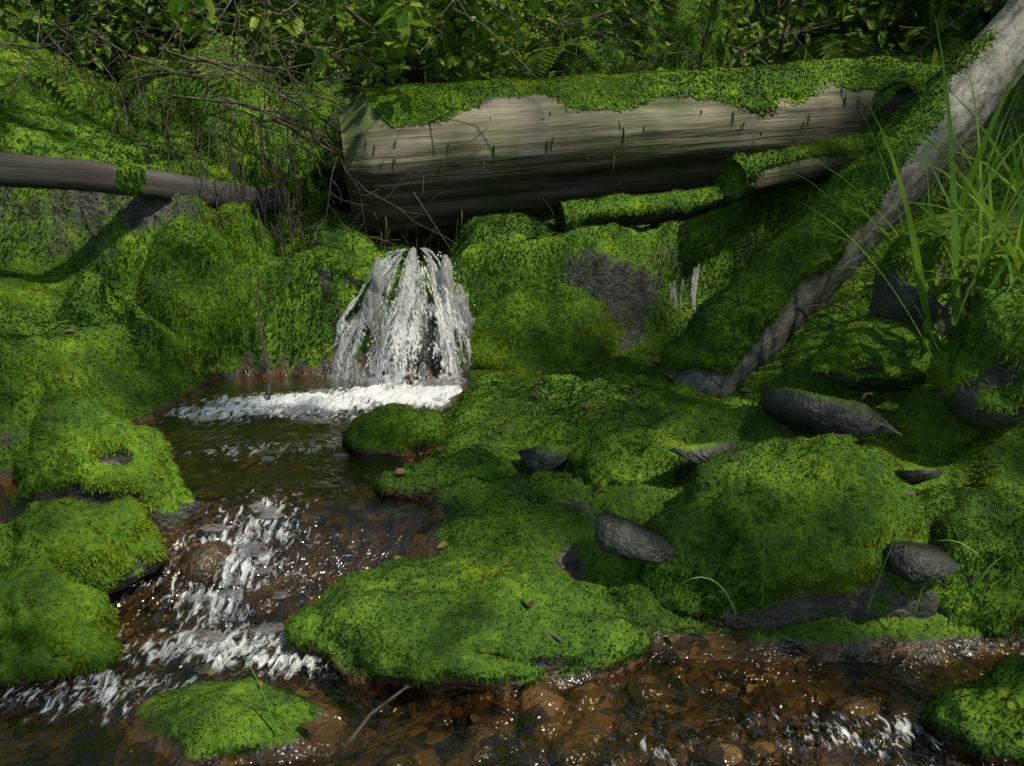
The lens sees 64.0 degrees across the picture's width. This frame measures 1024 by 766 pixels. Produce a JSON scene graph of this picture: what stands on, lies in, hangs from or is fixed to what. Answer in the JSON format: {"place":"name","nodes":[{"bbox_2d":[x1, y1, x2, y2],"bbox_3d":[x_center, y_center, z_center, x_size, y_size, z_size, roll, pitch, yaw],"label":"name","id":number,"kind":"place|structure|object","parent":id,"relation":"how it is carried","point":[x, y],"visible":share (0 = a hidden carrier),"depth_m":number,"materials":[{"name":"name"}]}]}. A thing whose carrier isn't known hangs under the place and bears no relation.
{"place":"outdoors","nodes":[
{"label":"outdoors","id":0,"kind":"place"},
{"bbox_2d":[158,80,302,254],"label":"hanging roots","id":1,"kind":"object","parent":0,"point":[285,207],"visible":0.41,"depth_m":3.09,"materials":[{"name":"brown plant"}]},
{"bbox_2d":[0,375,995,765],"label":"stream water","id":2,"kind":"structure","parent":0,"point":[396,393],"depth_m":2.32,"materials":[{"name":"liquid"}]},
{"bbox_2d":[178,251,474,673],"bbox_3d":[-0.623,0.007,2.267,1.256,0.591,1.844,0,14,0],"label":"foam","id":3,"kind":"object","parent":2,"relation":"on","point":[445,273],"visible":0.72,"depth_m":2.91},
{"bbox_2d":[0,0,1023,765],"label":"terrain","id":4,"kind":"structure","parent":0,"point":[330,538],"depth_m":2.22,"materials":[{"name":"green plant"}]},
{"bbox_2d":[0,152,283,213],"bbox_3d":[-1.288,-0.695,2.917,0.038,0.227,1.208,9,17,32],"label":"fallen log","id":5,"kind":"object","parent":4,"relation":"on","point":[18,170],"visible":0.87,"depth_m":2.78,"materials":[{"name":"wood"}]},
{"bbox_2d":[84,70,885,255],"bbox_3d":[-0.084,-0.741,3.384,4.164,1.103,0.952,0,14,0],"label":"hanging moss","id":6,"kind":"object","parent":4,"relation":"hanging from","point":[274,229],"visible":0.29,"depth_m":3.30,"materials":[{"name":"green plant"}]},
{"bbox_2d":[0,0,1007,265],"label":"shrub","id":7,"kind":"object","parent":4,"relation":"on","point":[403,21],"depth_m":3.70,"materials":[{"name":"green plant"}]},
{"bbox_2d":[0,0,1023,765],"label":"moss fronds","id":8,"kind":"object","parent":4,"relation":"on","point":[930,378],"visible":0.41,"depth_m":2.46,"materials":[{"name":"green plant"}]},
{"bbox_2d":[33,29,1019,286],"bbox_3d":[0.104,-0.951,3.848,4.273,1.591,3.186,6,15,23],"label":"fern","id":9,"kind":"object","parent":8,"relation":"on","point":[831,47],"depth_m":3.69,"materials":[{"name":"green plant"}]},
{"bbox_2d":[0,0,1023,765],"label":"mossy boulders","id":10,"kind":"object","parent":4,"relation":"on","point":[572,718],"visible":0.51,"depth_m":1.55,"materials":[{"name":"green plant"}]},
{"bbox_2d":[5,329,976,741],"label":"fallen leaves","id":11,"kind":"object","parent":10,"relation":"on","point":[473,717],"visible":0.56,"depth_m":1.55,"materials":[{"name":"brown plant"}]},
{"bbox_2d":[238,13,1023,763],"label":"grass","id":12,"kind":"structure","parent":10,"relation":"on","point":[988,257],"depth_m":2.06,"materials":[{"name":"green plant"}]},
{"bbox_2d":[256,278,902,751],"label":"dead sticks","id":13,"kind":"object","parent":4,"relation":"on","point":[356,732],"visible":0.64,"depth_m":2.14,"materials":[{"name":"brown wood"}]},
{"bbox_2d":[555,187,731,231],"bbox_3d":[0.872,-0.725,3.348,1.420,0.233,0.154,-3,14,-14],"label":"fallen log","id":14,"kind":"object","parent":4,"relation":"on","point":[623,219],"visible":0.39,"depth_m":3.21,"materials":[{"name":"green plant"}]},
{"bbox_2d":[339,53,953,233],"bbox_3d":[0.799,-1.053,3.537,3.020,0.772,0.528,-3,14,-10],"label":"fallen log","id":15,"kind":"object","parent":4,"relation":"on","point":[523,170],"visible":0.59,"depth_m":3.24,"materials":[{"name":"grey wood"}]},
{"bbox_2d":[517,386,961,585],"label":"rocks","id":16,"kind":"object","parent":4,"relation":"on","point":[816,414],"visible":0.68,"depth_m":1.76,"materials":[{"name":"grey stone"}]},
{"bbox_2d":[721,131,875,199],"bbox_3d":[1.178,-0.859,3.211,0.809,0.268,0.176,-7,16,-25],"label":"fallen log","id":17,"kind":"object","parent":4,"relation":"on","point":[735,179],"visible":0.69,"depth_m":3.09,"materials":[{"name":"green plant"}]},
{"bbox_2d":[661,0,1023,397],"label":"leaning tree trunk","id":18,"kind":"object","parent":4,"relation":"on","point":[992,70],"visible":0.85,"depth_m":2.62,"materials":[{"name":"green wood"}]},
{"bbox_2d":[330,247,699,389],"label":"waterfall","id":19,"kind":"structure","parent":0,"point":[410,271],"depth_m":2.94,"materials":[{"name":"liquid"}]}
]}

